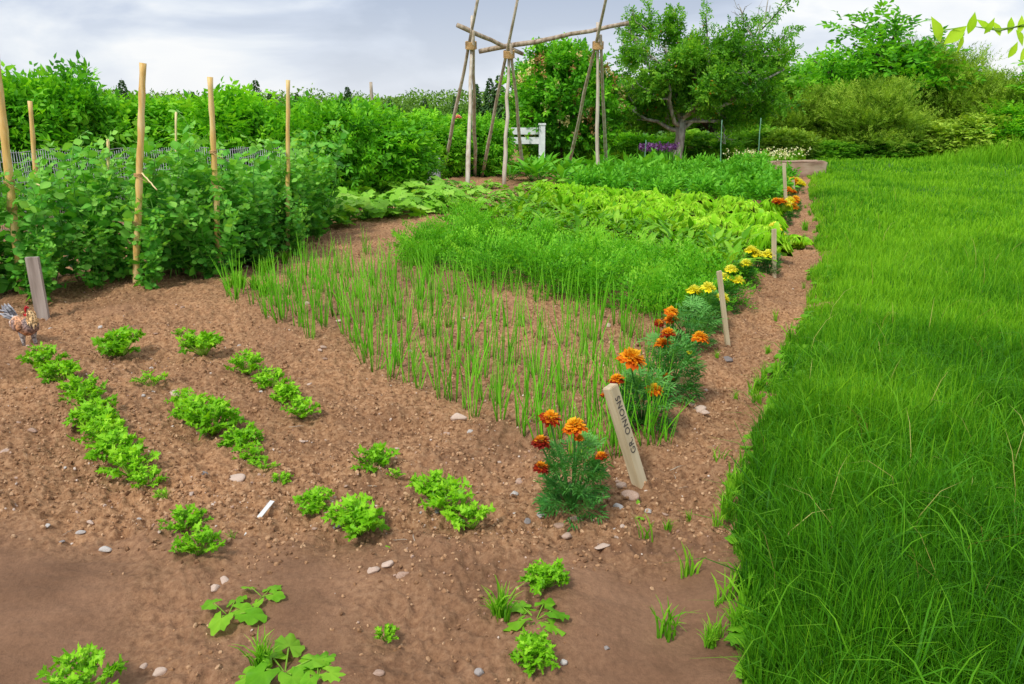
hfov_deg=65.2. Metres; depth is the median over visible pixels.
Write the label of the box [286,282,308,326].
onion plant
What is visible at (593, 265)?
carrot plant
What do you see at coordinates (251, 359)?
celery plant
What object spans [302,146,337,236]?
pea plant
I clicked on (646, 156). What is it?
broad bean plant
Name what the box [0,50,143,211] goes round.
hedge shrub
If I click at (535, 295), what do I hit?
onion plant
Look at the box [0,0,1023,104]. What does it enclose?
sky
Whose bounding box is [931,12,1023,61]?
branch
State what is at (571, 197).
lettuce
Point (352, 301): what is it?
onion plant
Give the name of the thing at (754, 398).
grass tuft
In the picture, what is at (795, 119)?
broadleaf tree
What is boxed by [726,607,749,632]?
seedling
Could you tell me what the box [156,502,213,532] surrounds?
celery plant
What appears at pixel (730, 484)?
grass tuft
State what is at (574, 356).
onion plant
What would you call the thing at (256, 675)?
seedling
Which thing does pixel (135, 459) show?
celery plant
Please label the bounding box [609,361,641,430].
onion plant
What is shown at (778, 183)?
potato plant
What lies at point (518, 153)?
border plant
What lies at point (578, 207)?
beet plant
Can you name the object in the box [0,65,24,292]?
garden stake
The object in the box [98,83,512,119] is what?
distant wood
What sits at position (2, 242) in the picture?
pea plant
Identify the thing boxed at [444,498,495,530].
celery plant
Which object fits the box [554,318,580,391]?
onion plant
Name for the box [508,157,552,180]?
broad bean plant
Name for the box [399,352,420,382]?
onion plant
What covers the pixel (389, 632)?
celery plant
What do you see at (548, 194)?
lettuce
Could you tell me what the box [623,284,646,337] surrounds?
onion plant
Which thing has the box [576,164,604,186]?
potato plant
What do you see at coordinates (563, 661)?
stone
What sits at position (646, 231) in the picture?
carrot plant
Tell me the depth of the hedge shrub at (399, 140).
12.40 m
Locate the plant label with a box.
[244,500,274,535]
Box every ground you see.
[501,121,762,136]
[702,143,1023,535]
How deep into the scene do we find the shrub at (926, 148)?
23.16 m
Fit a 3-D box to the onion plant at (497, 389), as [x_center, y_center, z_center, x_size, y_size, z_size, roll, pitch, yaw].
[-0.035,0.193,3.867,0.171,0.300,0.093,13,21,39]
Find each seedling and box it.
[201,595,266,635]
[235,633,334,683]
[240,585,285,607]
[289,651,345,683]
[503,598,569,635]
[722,473,749,494]
[723,631,748,645]
[724,531,756,557]
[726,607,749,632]
[734,645,785,682]
[734,670,754,683]
[760,583,781,598]
[763,366,789,376]
[773,350,788,358]
[794,317,818,324]
[799,311,821,319]
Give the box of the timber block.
[768,160,827,178]
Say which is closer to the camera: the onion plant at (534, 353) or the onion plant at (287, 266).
the onion plant at (534, 353)
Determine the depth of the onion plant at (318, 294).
5.70 m
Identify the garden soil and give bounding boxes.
[0,145,857,683]
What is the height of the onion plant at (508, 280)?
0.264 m
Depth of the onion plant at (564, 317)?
5.25 m
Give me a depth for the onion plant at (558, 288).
5.80 m
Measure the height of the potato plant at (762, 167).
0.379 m
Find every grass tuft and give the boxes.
[218,274,232,287]
[228,272,238,285]
[231,268,249,287]
[244,272,258,289]
[253,262,268,275]
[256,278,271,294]
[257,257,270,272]
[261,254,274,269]
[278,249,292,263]
[648,596,702,642]
[675,543,705,578]
[695,620,721,648]
[706,611,731,640]
[708,504,726,526]
[711,563,752,603]
[714,593,722,606]
[715,478,743,505]
[715,493,739,521]
[715,570,777,607]
[718,585,770,633]
[720,471,741,492]
[720,550,759,574]
[725,464,759,494]
[726,630,774,651]
[728,457,742,480]
[728,538,743,554]
[731,528,753,548]
[735,598,758,628]
[744,378,762,395]
[744,389,764,402]
[751,366,776,391]
[754,388,763,403]
[757,359,771,378]
[758,403,776,417]
[764,345,771,354]
[767,357,783,375]
[767,388,779,404]
[772,309,778,320]
[773,357,786,377]
[775,320,804,341]
[800,221,810,230]
[811,233,824,246]
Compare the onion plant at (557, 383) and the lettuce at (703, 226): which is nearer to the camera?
the onion plant at (557, 383)
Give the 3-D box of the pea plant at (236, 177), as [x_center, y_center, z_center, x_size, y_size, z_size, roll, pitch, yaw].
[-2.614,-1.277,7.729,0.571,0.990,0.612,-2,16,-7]
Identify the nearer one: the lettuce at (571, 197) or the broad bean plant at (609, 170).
the lettuce at (571, 197)
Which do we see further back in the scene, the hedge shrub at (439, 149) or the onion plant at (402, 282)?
the hedge shrub at (439, 149)
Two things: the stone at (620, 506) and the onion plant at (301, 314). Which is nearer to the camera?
the stone at (620, 506)
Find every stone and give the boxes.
[28,428,37,432]
[75,530,85,534]
[99,546,111,551]
[140,663,147,668]
[152,667,166,676]
[211,584,219,591]
[220,576,228,583]
[228,473,245,481]
[367,566,379,573]
[373,669,384,675]
[381,560,393,567]
[396,571,408,578]
[450,413,466,420]
[474,668,483,676]
[515,478,521,483]
[524,518,530,523]
[553,522,563,528]
[560,659,566,664]
[561,532,571,539]
[595,543,609,548]
[613,503,623,508]
[616,482,626,487]
[621,490,639,500]
[693,405,706,412]
[700,409,709,414]
[724,356,732,362]
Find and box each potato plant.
[563,163,599,185]
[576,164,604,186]
[593,160,617,171]
[594,153,618,167]
[598,166,633,185]
[598,170,633,188]
[608,162,626,173]
[614,163,638,186]
[622,153,643,166]
[623,159,642,173]
[627,163,665,189]
[631,177,662,192]
[640,154,660,167]
[644,160,668,170]
[644,172,684,197]
[654,162,675,172]
[655,167,669,181]
[663,162,695,181]
[663,171,689,192]
[671,155,692,169]
[679,170,722,197]
[681,156,707,171]
[683,168,721,192]
[685,161,708,173]
[690,151,717,166]
[691,166,713,175]
[701,166,721,177]
[708,158,729,169]
[709,153,724,162]
[712,161,738,174]
[712,171,730,184]
[713,166,745,188]
[714,176,747,200]
[721,172,751,189]
[726,156,744,166]
[730,150,753,161]
[732,173,787,201]
[733,157,752,173]
[734,160,759,175]
[741,167,763,179]
[748,149,773,163]
[749,155,772,167]
[754,162,775,174]
[754,166,798,192]
[759,178,788,198]
[760,163,790,186]
[775,161,800,177]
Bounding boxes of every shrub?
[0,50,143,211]
[0,60,102,208]
[74,88,179,199]
[104,89,236,194]
[150,76,285,198]
[233,90,358,176]
[262,94,390,194]
[272,92,440,193]
[370,103,453,193]
[401,104,483,178]
[437,108,516,175]
[459,111,517,175]
[590,124,647,155]
[599,131,671,157]
[644,129,762,160]
[712,122,803,152]
[742,125,825,159]
[802,123,844,140]
[804,139,883,159]
[820,135,938,158]
[846,118,976,156]
[901,115,991,156]
[926,111,1023,156]
[957,98,1023,155]
[996,123,1023,154]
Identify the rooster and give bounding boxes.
[0,303,38,345]
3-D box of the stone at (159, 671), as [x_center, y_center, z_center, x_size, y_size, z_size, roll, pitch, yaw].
[-0.923,0.867,2.101,0.034,0.015,0.032,-8,18,-4]
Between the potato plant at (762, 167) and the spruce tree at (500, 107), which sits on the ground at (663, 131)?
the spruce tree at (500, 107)
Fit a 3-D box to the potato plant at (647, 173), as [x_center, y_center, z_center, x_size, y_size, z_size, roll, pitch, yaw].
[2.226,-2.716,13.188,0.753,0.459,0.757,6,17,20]
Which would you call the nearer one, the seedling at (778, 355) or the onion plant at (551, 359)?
the onion plant at (551, 359)
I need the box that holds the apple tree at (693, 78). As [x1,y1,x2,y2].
[609,0,806,158]
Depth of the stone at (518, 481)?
3.18 m
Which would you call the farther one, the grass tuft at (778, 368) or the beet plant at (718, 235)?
the beet plant at (718, 235)
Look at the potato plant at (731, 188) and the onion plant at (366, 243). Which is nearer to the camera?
the onion plant at (366, 243)
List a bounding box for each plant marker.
[25,256,49,319]
[603,383,646,488]
[716,270,730,345]
[771,229,776,277]
[782,163,786,195]
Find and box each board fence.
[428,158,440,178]
[508,123,545,157]
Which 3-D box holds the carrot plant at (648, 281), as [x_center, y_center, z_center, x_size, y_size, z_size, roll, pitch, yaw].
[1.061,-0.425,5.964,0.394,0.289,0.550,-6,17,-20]
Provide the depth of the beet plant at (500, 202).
10.59 m
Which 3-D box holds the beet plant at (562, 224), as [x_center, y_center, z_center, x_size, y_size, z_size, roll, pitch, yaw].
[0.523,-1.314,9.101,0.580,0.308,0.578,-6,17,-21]
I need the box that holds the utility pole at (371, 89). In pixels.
[369,82,373,103]
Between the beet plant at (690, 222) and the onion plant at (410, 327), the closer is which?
the onion plant at (410, 327)
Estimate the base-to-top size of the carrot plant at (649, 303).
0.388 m
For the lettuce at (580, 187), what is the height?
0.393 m
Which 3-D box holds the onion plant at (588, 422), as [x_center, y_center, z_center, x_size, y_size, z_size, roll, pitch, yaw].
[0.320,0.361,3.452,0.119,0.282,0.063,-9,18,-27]
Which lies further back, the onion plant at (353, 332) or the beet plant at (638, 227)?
the beet plant at (638, 227)
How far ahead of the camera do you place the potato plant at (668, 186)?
12.10 m
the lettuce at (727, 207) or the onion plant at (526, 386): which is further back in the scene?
the lettuce at (727, 207)
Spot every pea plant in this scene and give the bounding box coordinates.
[0,156,80,279]
[0,164,70,291]
[0,170,22,292]
[0,171,76,294]
[6,229,66,301]
[19,131,128,280]
[33,130,128,255]
[65,215,117,290]
[66,178,160,282]
[76,158,159,273]
[106,117,206,277]
[117,148,210,247]
[123,139,223,265]
[125,206,176,288]
[152,105,270,220]
[156,183,225,277]
[163,132,264,246]
[175,167,249,270]
[181,191,250,279]
[198,176,264,268]
[217,131,286,263]
[220,157,267,258]
[223,137,306,246]
[229,172,288,264]
[242,145,315,252]
[249,187,301,260]
[252,120,352,229]
[256,136,316,243]
[273,166,314,234]
[282,201,314,255]
[292,145,339,240]
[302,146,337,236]
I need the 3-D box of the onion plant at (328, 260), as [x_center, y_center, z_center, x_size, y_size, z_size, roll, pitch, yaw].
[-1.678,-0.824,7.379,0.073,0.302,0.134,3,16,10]
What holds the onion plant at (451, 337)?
on the garden soil
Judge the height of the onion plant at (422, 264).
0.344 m
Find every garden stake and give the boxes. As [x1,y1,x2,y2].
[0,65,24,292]
[27,101,37,175]
[106,139,109,175]
[133,62,148,282]
[175,112,176,191]
[207,77,224,262]
[286,80,289,251]
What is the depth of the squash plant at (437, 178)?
12.53 m
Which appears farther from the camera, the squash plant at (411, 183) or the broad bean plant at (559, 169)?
the broad bean plant at (559, 169)
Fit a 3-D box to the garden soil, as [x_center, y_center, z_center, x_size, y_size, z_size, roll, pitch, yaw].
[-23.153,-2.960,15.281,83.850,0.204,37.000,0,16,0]
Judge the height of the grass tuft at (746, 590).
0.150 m
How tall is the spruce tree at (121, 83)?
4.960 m
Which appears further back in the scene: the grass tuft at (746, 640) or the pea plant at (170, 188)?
the pea plant at (170, 188)
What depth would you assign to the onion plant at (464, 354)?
4.44 m
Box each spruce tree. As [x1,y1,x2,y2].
[117,80,129,99]
[252,80,262,99]
[266,93,272,110]
[343,87,351,102]
[387,98,392,106]
[422,98,429,114]
[450,96,459,115]
[472,84,482,115]
[481,78,500,122]
[490,75,509,122]
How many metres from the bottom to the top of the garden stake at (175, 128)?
1.482 m
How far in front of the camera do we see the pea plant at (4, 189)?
5.96 m
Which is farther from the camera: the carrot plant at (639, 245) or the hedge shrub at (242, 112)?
the hedge shrub at (242, 112)
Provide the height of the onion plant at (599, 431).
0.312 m
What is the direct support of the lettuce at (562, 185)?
on the garden soil
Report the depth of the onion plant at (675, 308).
4.95 m
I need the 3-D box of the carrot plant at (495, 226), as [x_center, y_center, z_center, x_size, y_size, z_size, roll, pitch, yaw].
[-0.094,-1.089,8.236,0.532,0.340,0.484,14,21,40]
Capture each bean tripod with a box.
[441,0,478,190]
[480,0,524,185]
[569,0,607,163]
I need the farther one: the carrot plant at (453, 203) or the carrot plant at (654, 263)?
the carrot plant at (453, 203)
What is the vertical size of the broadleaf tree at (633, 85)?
2.744 m
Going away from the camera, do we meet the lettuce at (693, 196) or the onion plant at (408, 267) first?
the onion plant at (408, 267)
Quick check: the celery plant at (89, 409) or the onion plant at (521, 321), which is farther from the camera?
the onion plant at (521, 321)
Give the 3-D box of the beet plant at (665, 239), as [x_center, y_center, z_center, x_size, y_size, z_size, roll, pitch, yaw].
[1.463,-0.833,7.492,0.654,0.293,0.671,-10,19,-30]
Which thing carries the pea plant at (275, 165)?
on the garden soil
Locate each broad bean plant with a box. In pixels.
[489,159,529,179]
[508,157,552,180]
[511,158,532,176]
[514,151,562,179]
[529,152,561,165]
[540,159,580,181]
[543,151,584,169]
[557,163,590,178]
[562,158,590,167]
[564,152,618,169]
[578,148,618,163]
[589,164,622,173]
[608,151,635,163]
[613,156,632,165]
[621,156,657,167]
[632,148,669,166]
[642,148,670,165]
[660,153,699,165]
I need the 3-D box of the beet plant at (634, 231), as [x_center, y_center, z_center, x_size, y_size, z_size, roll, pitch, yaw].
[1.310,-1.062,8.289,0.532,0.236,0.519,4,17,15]
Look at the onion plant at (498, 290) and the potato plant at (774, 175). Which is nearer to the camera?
the onion plant at (498, 290)
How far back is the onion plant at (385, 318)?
5.06 m
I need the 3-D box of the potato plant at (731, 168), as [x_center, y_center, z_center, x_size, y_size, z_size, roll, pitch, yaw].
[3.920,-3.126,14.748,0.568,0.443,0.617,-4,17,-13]
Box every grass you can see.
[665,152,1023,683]
[905,129,1023,165]
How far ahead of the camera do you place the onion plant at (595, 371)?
3.95 m
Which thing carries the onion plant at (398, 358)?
on the garden soil
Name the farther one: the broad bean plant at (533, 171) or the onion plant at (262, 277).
the broad bean plant at (533, 171)
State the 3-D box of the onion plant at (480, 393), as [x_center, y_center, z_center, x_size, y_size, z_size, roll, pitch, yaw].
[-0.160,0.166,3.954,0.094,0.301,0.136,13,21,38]
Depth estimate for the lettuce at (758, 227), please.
8.19 m
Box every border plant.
[513,149,529,156]
[582,153,592,160]
[609,151,622,161]
[710,146,731,158]
[726,146,742,157]
[771,150,784,156]
[789,149,805,159]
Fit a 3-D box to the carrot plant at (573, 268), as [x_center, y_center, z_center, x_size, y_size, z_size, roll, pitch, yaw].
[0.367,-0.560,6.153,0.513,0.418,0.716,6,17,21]
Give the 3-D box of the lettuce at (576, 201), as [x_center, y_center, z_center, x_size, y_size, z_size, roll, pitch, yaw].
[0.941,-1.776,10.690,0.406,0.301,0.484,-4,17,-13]
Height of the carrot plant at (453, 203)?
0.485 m
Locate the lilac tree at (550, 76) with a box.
[494,32,631,161]
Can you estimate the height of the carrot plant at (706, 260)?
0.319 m
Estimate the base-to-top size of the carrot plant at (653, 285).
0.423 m
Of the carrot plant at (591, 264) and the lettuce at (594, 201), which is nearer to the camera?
the carrot plant at (591, 264)
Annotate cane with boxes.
[141,172,156,189]
[720,121,721,160]
[758,119,760,149]
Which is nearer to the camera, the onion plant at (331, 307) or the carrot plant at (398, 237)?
the onion plant at (331, 307)
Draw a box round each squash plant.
[325,186,357,207]
[326,197,355,224]
[331,181,375,199]
[331,193,379,225]
[344,189,404,219]
[350,180,407,198]
[359,188,430,216]
[372,178,424,196]
[386,185,448,214]
[398,176,444,198]
[411,188,465,213]
[428,178,465,197]
[435,186,477,211]
[445,179,462,189]
[452,188,487,201]
[458,180,477,190]
[465,185,492,197]
[473,194,498,209]
[480,178,501,187]
[486,189,508,200]
[499,184,525,195]
[517,182,536,190]
[549,178,566,183]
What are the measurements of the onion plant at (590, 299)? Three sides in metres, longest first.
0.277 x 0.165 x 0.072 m
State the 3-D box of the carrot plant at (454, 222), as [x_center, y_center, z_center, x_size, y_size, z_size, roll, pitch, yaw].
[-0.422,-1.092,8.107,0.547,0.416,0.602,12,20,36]
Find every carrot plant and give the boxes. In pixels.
[379,230,443,268]
[388,235,435,264]
[391,217,451,246]
[393,219,449,259]
[409,233,453,271]
[413,213,446,229]
[413,223,466,264]
[418,212,470,257]
[433,189,473,222]
[433,239,497,271]
[434,199,493,237]
[437,240,492,279]
[441,196,487,228]
[442,212,499,249]
[442,224,495,263]
[447,201,503,226]
[447,229,508,265]
[449,209,494,235]
[454,209,495,239]
[456,238,542,285]
[457,228,508,259]
[461,252,520,279]
[466,226,519,271]
[471,210,496,230]
[480,226,514,259]
[485,222,525,243]
[486,244,553,272]
[487,211,529,235]
[488,219,531,236]
[489,226,541,255]
[493,235,532,260]
[496,213,548,242]
[499,230,572,287]
[503,230,554,258]
[508,246,550,276]
[514,241,583,281]
[519,242,592,299]
[525,208,574,246]
[529,219,571,243]
[534,229,586,258]
[534,233,582,252]
[537,243,590,269]
[539,259,626,308]
[542,241,584,274]
[544,223,619,257]
[544,254,612,296]
[554,226,586,244]
[554,263,619,291]
[564,214,610,247]
[564,246,637,308]
[570,233,630,275]
[572,256,620,283]
[580,217,649,268]
[584,234,636,266]
[586,246,639,286]
[599,261,674,312]
[603,230,655,291]
[612,229,661,253]
[617,248,667,274]
[617,262,684,317]
[618,231,658,270]
[618,266,679,307]
[619,258,696,307]
[625,252,701,286]
[636,236,701,267]
[636,238,676,263]
[637,246,708,273]
[644,258,739,319]
[647,256,710,291]
[656,265,732,308]
[668,243,717,290]
[671,239,744,281]
[674,247,722,278]
[685,270,757,309]
[703,258,763,290]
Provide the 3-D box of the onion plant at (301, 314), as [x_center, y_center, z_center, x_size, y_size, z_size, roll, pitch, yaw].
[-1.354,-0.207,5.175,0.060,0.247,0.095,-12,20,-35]
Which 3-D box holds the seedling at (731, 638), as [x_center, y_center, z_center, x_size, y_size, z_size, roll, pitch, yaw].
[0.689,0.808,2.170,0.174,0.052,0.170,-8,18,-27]
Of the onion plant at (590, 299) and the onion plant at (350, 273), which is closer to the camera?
the onion plant at (590, 299)
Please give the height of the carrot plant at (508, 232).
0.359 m
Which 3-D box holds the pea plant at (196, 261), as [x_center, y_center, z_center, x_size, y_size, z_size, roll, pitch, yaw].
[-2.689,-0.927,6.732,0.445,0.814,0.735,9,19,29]
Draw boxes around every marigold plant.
[530,409,614,531]
[600,347,681,434]
[636,327,709,409]
[653,294,724,351]
[681,281,729,334]
[710,264,744,314]
[733,259,757,287]
[743,245,769,272]
[757,249,781,273]
[768,221,790,243]
[771,197,792,224]
[785,196,800,217]
[787,180,798,196]
[787,186,802,210]
[790,177,806,193]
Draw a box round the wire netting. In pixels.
[0,146,295,231]
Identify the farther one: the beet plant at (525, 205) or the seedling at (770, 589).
the beet plant at (525, 205)
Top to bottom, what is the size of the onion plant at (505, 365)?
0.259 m
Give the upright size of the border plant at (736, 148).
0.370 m
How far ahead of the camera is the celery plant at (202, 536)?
2.59 m
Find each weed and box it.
[156,489,168,498]
[228,625,277,671]
[476,576,523,622]
[634,513,653,541]
[662,517,678,531]
[711,446,733,461]
[738,441,753,465]
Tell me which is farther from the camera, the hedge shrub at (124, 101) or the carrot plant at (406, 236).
the hedge shrub at (124, 101)
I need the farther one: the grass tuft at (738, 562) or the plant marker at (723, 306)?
the plant marker at (723, 306)
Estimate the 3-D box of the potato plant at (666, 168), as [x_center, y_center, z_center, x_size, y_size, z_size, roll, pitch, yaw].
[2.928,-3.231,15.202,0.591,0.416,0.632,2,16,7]
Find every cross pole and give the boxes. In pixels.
[456,23,523,55]
[478,21,628,53]
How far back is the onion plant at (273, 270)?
6.27 m
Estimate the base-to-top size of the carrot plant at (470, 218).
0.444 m
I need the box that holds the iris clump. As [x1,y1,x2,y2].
[625,141,697,164]
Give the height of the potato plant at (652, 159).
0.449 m
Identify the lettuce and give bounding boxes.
[529,181,555,194]
[537,188,564,198]
[541,185,563,190]
[541,192,557,209]
[550,182,569,186]
[557,191,585,206]
[567,184,593,192]
[568,198,586,210]
[574,196,608,211]
[589,191,611,198]
[590,186,620,195]
[601,203,629,215]
[606,201,625,206]
[608,196,629,202]
[611,192,632,199]
[614,187,633,195]
[620,199,646,208]
[621,198,646,203]
[623,205,659,219]
[631,187,660,197]
[633,211,667,229]
[640,193,671,204]
[641,201,663,206]
[646,190,665,198]
[647,200,677,211]
[659,205,690,213]
[664,207,697,218]
[667,214,695,230]
[669,189,686,201]
[669,198,690,206]
[674,213,726,236]
[679,191,714,201]
[684,205,708,217]
[685,221,723,242]
[686,197,718,211]
[703,214,724,219]
[706,207,737,218]
[712,204,736,210]
[714,195,742,204]
[716,226,751,238]
[720,218,743,229]
[727,209,763,224]
[729,203,764,212]
[731,197,760,206]
[741,211,788,232]
[742,222,787,240]
[742,229,793,259]
[759,197,792,217]
[788,234,813,249]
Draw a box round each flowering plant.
[723,146,761,160]
[747,148,789,160]
[767,146,810,160]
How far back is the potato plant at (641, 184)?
12.34 m
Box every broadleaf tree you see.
[572,77,695,134]
[630,46,820,148]
[646,119,744,147]
[741,69,834,124]
[765,81,848,150]
[784,42,873,106]
[792,0,994,108]
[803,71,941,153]
[852,30,977,116]
[902,42,1010,121]
[939,63,1023,122]
[1005,60,1023,101]
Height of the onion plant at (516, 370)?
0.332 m
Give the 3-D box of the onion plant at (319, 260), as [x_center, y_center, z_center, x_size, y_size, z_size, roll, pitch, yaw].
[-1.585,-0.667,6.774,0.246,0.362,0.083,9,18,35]
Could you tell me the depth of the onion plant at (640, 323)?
5.11 m
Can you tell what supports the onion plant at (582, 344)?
on the garden soil
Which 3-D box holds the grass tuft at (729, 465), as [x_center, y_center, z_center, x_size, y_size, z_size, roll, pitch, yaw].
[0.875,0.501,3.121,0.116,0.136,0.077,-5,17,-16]
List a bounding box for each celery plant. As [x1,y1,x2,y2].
[15,342,70,367]
[34,358,81,383]
[34,642,128,683]
[56,371,107,397]
[58,385,118,413]
[62,397,125,429]
[66,411,127,449]
[83,426,148,462]
[90,325,145,356]
[95,442,160,478]
[125,463,168,487]
[129,370,167,386]
[152,487,165,497]
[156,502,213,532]
[163,387,194,406]
[167,392,216,419]
[168,520,225,555]
[171,327,187,336]
[175,328,223,356]
[180,395,248,439]
[216,421,264,451]
[224,348,264,374]
[232,440,268,462]
[247,455,280,470]
[251,364,293,388]
[269,380,301,403]
[271,471,293,484]
[280,395,320,419]
[292,486,334,515]
[320,491,389,541]
[350,441,400,472]
[374,623,399,642]
[385,467,405,478]
[405,468,454,499]
[418,475,477,520]
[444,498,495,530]
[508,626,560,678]
[516,557,569,595]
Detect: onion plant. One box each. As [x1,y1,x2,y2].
[209,250,238,298]
[213,257,229,296]
[223,264,241,302]
[229,251,247,293]
[244,274,253,304]
[248,269,272,299]
[250,267,282,323]
[252,258,277,297]
[253,251,268,297]
[253,285,265,314]
[257,284,271,318]
[264,249,278,293]
[266,261,278,307]
[270,266,292,306]
[273,277,291,319]
[274,270,289,310]
[281,283,297,315]
[282,253,291,279]
[282,254,293,295]
[283,257,299,276]
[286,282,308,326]
[287,269,301,301]
[288,256,301,299]
[289,280,314,337]
[291,257,297,290]
[292,274,311,301]
[294,275,301,310]
[295,243,305,282]
[295,297,304,327]
[296,233,310,275]
[301,261,319,305]
[303,273,322,322]
[303,300,313,339]
[304,235,320,277]
[306,274,317,318]
[308,281,330,328]
[309,254,329,289]
[310,243,330,276]
[310,250,324,281]
[311,251,335,293]
[312,250,318,285]
[312,281,322,306]
[313,266,324,304]
[316,252,343,299]
[319,244,346,272]
[319,262,327,292]
[320,275,359,323]
[321,298,330,325]
[322,255,335,296]
[323,253,337,283]
[324,266,351,316]
[326,241,333,268]
[330,232,346,270]
[330,249,344,272]
[330,266,342,301]
[331,241,350,275]
[332,279,348,335]
[333,276,354,316]
[336,255,348,291]
[340,295,363,342]
[341,237,353,277]
[341,321,366,363]
[342,278,353,322]
[344,265,356,295]
[344,297,371,358]
[349,320,364,341]
[350,290,373,348]
[351,255,372,299]
[352,249,366,276]
[352,269,371,327]
[355,269,368,312]
[356,266,365,297]
[359,224,371,254]
[359,272,369,303]
[360,250,382,298]
[362,227,368,251]
[365,290,385,317]
[365,316,408,372]
[367,245,377,284]
[367,299,390,354]
[369,262,381,312]
[369,298,375,331]
[371,270,386,303]
[376,266,389,304]
[377,243,394,272]
[378,238,406,271]
[378,297,387,335]
[379,327,399,374]
[381,244,399,277]
[381,268,403,314]
[383,250,398,288]
[383,255,393,285]
[383,313,424,380]
[384,288,400,336]
[386,262,394,304]
[386,313,402,365]
[387,247,395,290]
[389,302,396,361]
[392,264,408,295]
[392,279,404,320]
[393,285,405,321]
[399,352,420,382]
[400,246,412,281]
[401,245,419,283]
[401,285,411,324]
[404,260,421,298]
[406,289,414,342]
[406,317,423,368]
[407,337,429,388]
[408,265,418,297]
[408,344,426,376]
[414,251,448,302]
[414,278,424,308]
[414,292,433,336]
[414,331,441,389]
[415,254,426,297]
[415,269,430,308]
[415,279,429,329]
[416,249,423,281]
[417,242,427,283]
[417,275,431,308]
[417,325,433,350]
[419,300,441,356]
[421,235,433,275]
[425,262,467,305]
[426,252,431,289]
[427,247,459,292]
[428,248,436,272]
[428,272,455,315]
[428,282,444,336]
[428,300,457,348]
[432,331,457,399]
[432,340,460,401]
[434,316,449,361]
[436,271,446,305]
[437,282,457,324]
[439,287,453,327]
[444,324,463,368]
[446,322,478,375]
[449,265,461,296]
[450,255,466,307]
[454,269,462,294]
[456,295,470,326]
[457,275,465,312]
[457,289,491,349]
[457,351,467,386]
[459,260,478,297]
[460,355,474,409]
[461,271,477,300]
[462,318,493,377]
[464,348,488,419]
[465,314,480,352]
[465,329,492,388]
[466,246,478,280]
[469,286,491,331]
[469,322,481,371]
[472,265,508,305]
[473,279,501,318]
[474,351,494,399]
[476,252,490,287]
[477,259,484,286]
[478,282,489,311]
[482,269,495,288]
[483,301,496,352]
[484,295,501,358]
[486,279,501,319]
[488,358,519,421]
[490,365,523,407]
[492,301,523,362]
[492,350,510,399]
[496,260,504,292]
[496,338,515,382]
[501,268,521,327]
[503,263,511,291]
[507,297,522,364]
[507,333,529,395]
[508,348,514,388]
[509,262,530,295]
[510,357,558,438]
[511,367,528,436]
[512,270,518,295]
[513,378,550,426]
[517,286,524,326]
[520,320,541,374]
[521,281,541,340]
[521,313,543,377]
[522,299,535,333]
[522,343,566,415]
[527,251,542,298]
[529,350,554,423]
[533,265,543,301]
[533,295,548,344]
[537,342,547,401]
[537,383,564,445]
[541,268,550,301]
[542,385,564,435]
[546,328,560,384]
[546,373,571,438]
[547,301,569,347]
[549,265,568,304]
[549,342,565,407]
[550,350,586,410]
[552,320,608,395]
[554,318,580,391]
[559,296,571,329]
[560,314,568,343]
[561,266,573,313]
[561,374,611,459]
[564,381,583,434]
[565,289,582,336]
[568,341,588,379]
[569,327,586,375]
[572,398,595,453]
[575,274,581,316]
[577,280,598,314]
[579,347,599,428]
[579,374,619,447]
[580,301,589,355]
[580,305,600,363]
[581,294,592,338]
[583,298,597,340]
[585,333,635,389]
[586,336,613,383]
[589,410,602,474]
[590,380,634,458]
[592,279,609,339]
[592,363,618,420]
[592,415,610,451]
[593,339,624,405]
[595,267,612,319]
[596,337,612,384]
[600,326,614,365]
[607,332,624,375]
[608,278,640,325]
[609,324,620,370]
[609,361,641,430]
[610,387,621,446]
[610,427,641,457]
[618,317,634,349]
[621,276,632,332]
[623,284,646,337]
[625,372,640,422]
[626,392,652,446]
[632,313,659,357]
[632,389,666,445]
[634,306,644,339]
[635,346,674,401]
[643,391,657,438]
[644,293,661,337]
[645,379,692,439]
[646,383,664,434]
[657,353,673,402]
[662,391,683,444]
[666,289,679,333]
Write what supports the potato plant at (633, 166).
on the garden soil
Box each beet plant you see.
[476,205,506,218]
[477,199,514,222]
[482,198,514,214]
[493,207,516,225]
[495,210,536,232]
[499,193,525,208]
[499,201,537,220]
[503,190,531,202]
[503,200,539,215]
[504,204,537,218]
[505,191,534,205]
[509,209,535,231]
[511,193,534,207]
[512,190,550,211]
[513,213,568,236]
[519,206,553,219]
[523,192,549,211]
[524,208,574,234]
[526,211,565,224]
[527,205,562,218]
[528,182,545,205]
[531,210,557,220]
[539,192,569,213]
[539,197,567,212]
[545,207,562,218]
[550,202,595,222]
[551,204,572,213]
[551,204,586,223]
[553,213,581,229]
[556,226,585,234]
[557,211,590,225]
[557,214,599,231]
[558,218,585,229]
[563,206,592,221]
[567,201,592,217]
[568,190,597,203]
[571,202,595,218]
[571,209,608,225]
[573,206,623,229]
[591,219,642,239]
[593,209,638,232]
[603,228,638,241]
[608,210,632,228]
[610,223,657,238]
[615,226,661,240]
[616,231,675,254]
[621,216,661,238]
[635,217,677,238]
[637,211,673,221]
[637,214,686,226]
[638,232,665,252]
[641,218,687,242]
[643,236,681,248]
[650,218,698,244]
[657,227,700,245]
[658,214,683,238]
[659,224,706,246]
[662,217,693,241]
[666,238,705,252]
[669,244,720,258]
[670,227,715,243]
[677,237,728,258]
[680,229,725,244]
[686,247,764,284]
[690,223,735,247]
[693,254,748,286]
[696,229,748,243]
[696,237,744,254]
[697,236,733,253]
[702,231,754,258]
[705,235,763,256]
[706,239,777,280]
[709,250,763,278]
[722,224,768,263]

